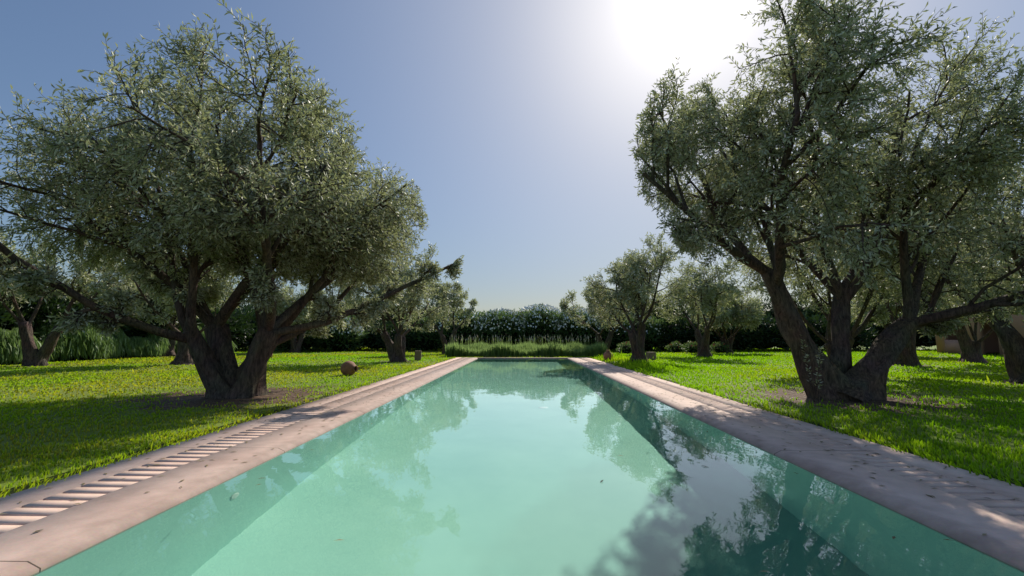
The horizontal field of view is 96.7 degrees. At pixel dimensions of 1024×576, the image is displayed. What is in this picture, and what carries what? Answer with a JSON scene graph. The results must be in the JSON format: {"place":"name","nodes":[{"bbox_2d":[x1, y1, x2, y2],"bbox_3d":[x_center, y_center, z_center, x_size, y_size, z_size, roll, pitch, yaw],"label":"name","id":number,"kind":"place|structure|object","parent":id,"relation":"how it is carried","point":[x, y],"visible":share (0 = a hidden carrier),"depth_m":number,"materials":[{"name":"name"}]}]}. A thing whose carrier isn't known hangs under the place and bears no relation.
{"place":"outdoors","nodes":[
{"label":"outdoors","id":0,"kind":"place"},
{"bbox_2d":[0,346,1023,496],"bbox_3d":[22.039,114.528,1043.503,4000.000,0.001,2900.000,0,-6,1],"label":"ground","id":1,"kind":"structure","parent":0,"point":[792,392],"depth_m":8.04,"materials":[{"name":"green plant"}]},
{"bbox_2d":[0,228,136,365],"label":"olive tree","id":2,"kind":"object","parent":1,"relation":"on","point":[32,355],"depth_m":18.79,"materials":[{"name":"green plant"}]},
{"bbox_2d":[0,321,237,364],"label":"ornamental grass","id":3,"kind":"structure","parent":1,"relation":"on","point":[90,342],"depth_m":22.88,"materials":[{"name":"green plant"}]},
{"bbox_2d":[117,274,197,356],"bbox_3d":[-21.374,1.504,28.318,5.557,6.236,6.130,0,-6,1],"label":"olive tree","id":4,"kind":"object","parent":1,"relation":"on","point":[135,315],"depth_m":27.08,"materials":[{"name":"green plant"}]},
{"bbox_2d":[85,249,250,364],"bbox_3d":[-14.383,0.512,20.055,5.526,6.105,5.886,0,-6,1],"label":"olive tree","id":5,"kind":"object","parent":1,"relation":"on","point":[117,275],"depth_m":19.30,"materials":[{"name":"green plant"}]},
{"bbox_2d":[0,0,464,398],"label":"olive tree","id":6,"kind":"object","parent":1,"relation":"on","point":[131,159],"depth_m":8.00,"materials":[{"name":"green plant"}]},
{"bbox_2d":[276,281,325,352],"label":"olive tree","id":7,"kind":"object","parent":1,"relation":"on","point":[287,298],"depth_m":34.37,"materials":[{"name":"green plant"}]},
{"bbox_2d":[340,361,357,375],"bbox_3d":[-5.014,2.482,14.035,0.510,0.478,0.478,-2,-7,21],"label":"lying jar","id":8,"kind":"object","parent":1,"relation":"on","point":[349,368],"visible":0.99,"depth_m":13.88,"materials":[{"name":"ceramic"}]},
{"bbox_2d":[330,242,455,361],"bbox_3d":[-5.997,0.877,22.386,6.029,6.139,5.317,0,-6,1],"label":"olive tree","id":9,"kind":"object","parent":1,"relation":"on","point":[408,273],"depth_m":21.60,"materials":[{"name":"green plant"}]},
{"bbox_2d":[415,351,420,360],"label":"block","id":10,"kind":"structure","parent":1,"relation":"on","point":[417,355],"depth_m":22.91,"materials":[{"name":"grey"}]},
{"bbox_2d":[415,279,477,353],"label":"olive tree","id":11,"kind":"object","parent":1,"relation":"on","point":[453,298],"depth_m":32.45,"materials":[{"name":"green plant"}]},
{"bbox_2d":[0,288,935,361],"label":"hedge","id":12,"kind":"object","parent":1,"relation":"on","point":[241,316],"depth_m":38.10,"materials":[{"name":"green plant"}]},
{"bbox_2d":[274,303,667,351],"bbox_3d":[-2.994,3.455,38.921,33.976,4.578,8.113,0,-6,1],"label":"oleander","id":13,"kind":"object","parent":1,"relation":"on","point":[317,343],"depth_m":38.27,"materials":[{"name":"green plant"}]},
{"bbox_2d":[0,357,1020,571],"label":"fallen leaves","id":14,"kind":"object","parent":1,"relation":"on","point":[893,537],"visible":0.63,"depth_m":7.60,"materials":[{"name":"brown plant"}]},
{"bbox_2d":[445,337,608,356],"bbox_3d":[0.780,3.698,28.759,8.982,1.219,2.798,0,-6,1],"label":"tall grass stalks","id":15,"kind":"object","parent":1,"relation":"on","point":[559,342],"depth_m":28.29,"materials":[{"name":"green plant"}]},
{"bbox_2d":[451,334,597,342],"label":"tall plume grass","id":16,"kind":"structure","parent":15,"relation":"attached to","point":[524,335],"depth_m":28.40,"materials":[{"name":"green plant"}]},
{"bbox_2d":[559,286,648,349],"bbox_3d":[6.424,2.389,32.745,6.159,5.441,4.682,-5,-8,39],"label":"olive tree","id":17,"kind":"object","parent":1,"relation":"on","point":[563,306],"depth_m":32.39,"materials":[{"name":"green plant"}]},
{"bbox_2d":[603,350,612,359],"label":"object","id":18,"kind":"object","parent":1,"relation":"on","point":[606,354],"visible":0.76,"depth_m":22.70,"materials":[{"name":"ceramic"}]},
{"bbox_2d":[579,231,698,361],"bbox_3d":[6.012,0.504,22.667,4.679,6.687,5.206,5,-8,-38],"label":"olive tree","id":19,"kind":"object","parent":1,"relation":"on","point":[636,268],"depth_m":22.26,"materials":[{"name":"green plant"}]},
{"bbox_2d":[615,340,730,353],"bbox_3d":[11.898,4.476,34.529,8.771,1.080,5.023,0,-6,1],"label":"rose bush","id":20,"kind":"object","parent":1,"relation":"on","point":[683,348],"depth_m":33.86,"materials":[{"name":"green plant"}]},
{"bbox_2d":[656,257,752,356],"bbox_3d":[11.463,1.264,27.460,3.916,6.438,6.894,3,-7,-26],"label":"olive tree","id":21,"kind":"object","parent":1,"relation":"on","point":[719,287],"depth_m":27.01,"materials":[{"name":"green plant"}]},
{"bbox_2d":[687,281,764,352],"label":"olive tree","id":22,"kind":"object","parent":1,"relation":"on","point":[757,313],"depth_m":33.34,"materials":[{"name":"green plant"}]},
{"bbox_2d":[799,334,825,402],"bbox_3d":[5.411,1.446,8.144,0.262,1.245,0.436,2,-7,-20],"label":"ivy","id":23,"kind":"object","parent":1,"relation":"on","point":[807,355],"depth_m":8.13,"materials":[{"name":"green plant"}]},
{"bbox_2d":[628,0,1023,401],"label":"olive tree","id":24,"kind":"object","parent":1,"relation":"on","point":[832,104],"depth_m":8.09,"materials":[{"name":"green plant"}]},
{"bbox_2d":[730,201,948,366],"bbox_3d":[10.912,0.123,15.402,6.525,6.170,5.065,0,-6,1],"label":"olive tree","id":25,"kind":"object","parent":1,"relation":"on","point":[883,285],"depth_m":15.09,"materials":[{"name":"green plant"}]},
{"bbox_2d":[869,228,1000,365],"bbox_3d":[16.858,0.214,18.843,5.459,6.644,5.972,0,-6,1],"label":"olive tree","id":26,"kind":"object","parent":1,"relation":"on","point":[908,355],"depth_m":18.73,"materials":[{"name":"green plant"}]},
{"bbox_2d":[870,141,1023,382],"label":"olive tree","id":27,"kind":"object","parent":1,"relation":"on","point":[1011,339],"depth_m":11.83,"materials":[{"name":"green plant"}]},
{"bbox_2d":[926,240,1023,362],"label":"olive tree","id":28,"kind":"object","parent":1,"relation":"on","point":[971,350],"depth_m":21.15,"materials":[{"name":"green plant"}]},
{"bbox_2d":[0,0,1023,316],"label":"sky","id":29,"kind":"structure","parent":0,"point":[514,121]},
{"bbox_2d":[31,359,1023,575],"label":"pool water","id":30,"kind":"structure","parent":0,"point":[491,467],"depth_m":3.19,"materials":[{"name":"teal liquid"}]},
{"bbox_2d":[646,352,655,359],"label":"block","id":31,"kind":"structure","parent":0,"point":[651,355],"depth_m":23.25,"materials":[{"name":"grey"}]},
{"bbox_2d":[850,291,949,328],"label":"olive tree","id":32,"kind":"object","parent":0,"point":[892,308],"depth_m":29.74,"materials":[{"name":"green plant"}]},
{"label":"pavilion floor","id":33,"kind":"structure","parent":0,"visible":0},
{"bbox_2d":[935,265,1023,354],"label":"pavilion walls","id":34,"kind":"structure","parent":33,"relation":"on","point":[990,343],"depth_m":32.95,"materials":[{"name":"beige paint"}]},
{"bbox_3d":[0.289,3.135,11.123,5.000,1.430,28.800,0,-6,1],"label":"pool basin","id":35,"kind":"object","parent":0,"visible":0},
{"bbox_2d":[0,357,1023,575],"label":"pool coping","id":36,"kind":"object","parent":35,"relation":"on","point":[112,501],"visible":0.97,"depth_m":3.78,"materials":[{"name":"stone"}]}
]}

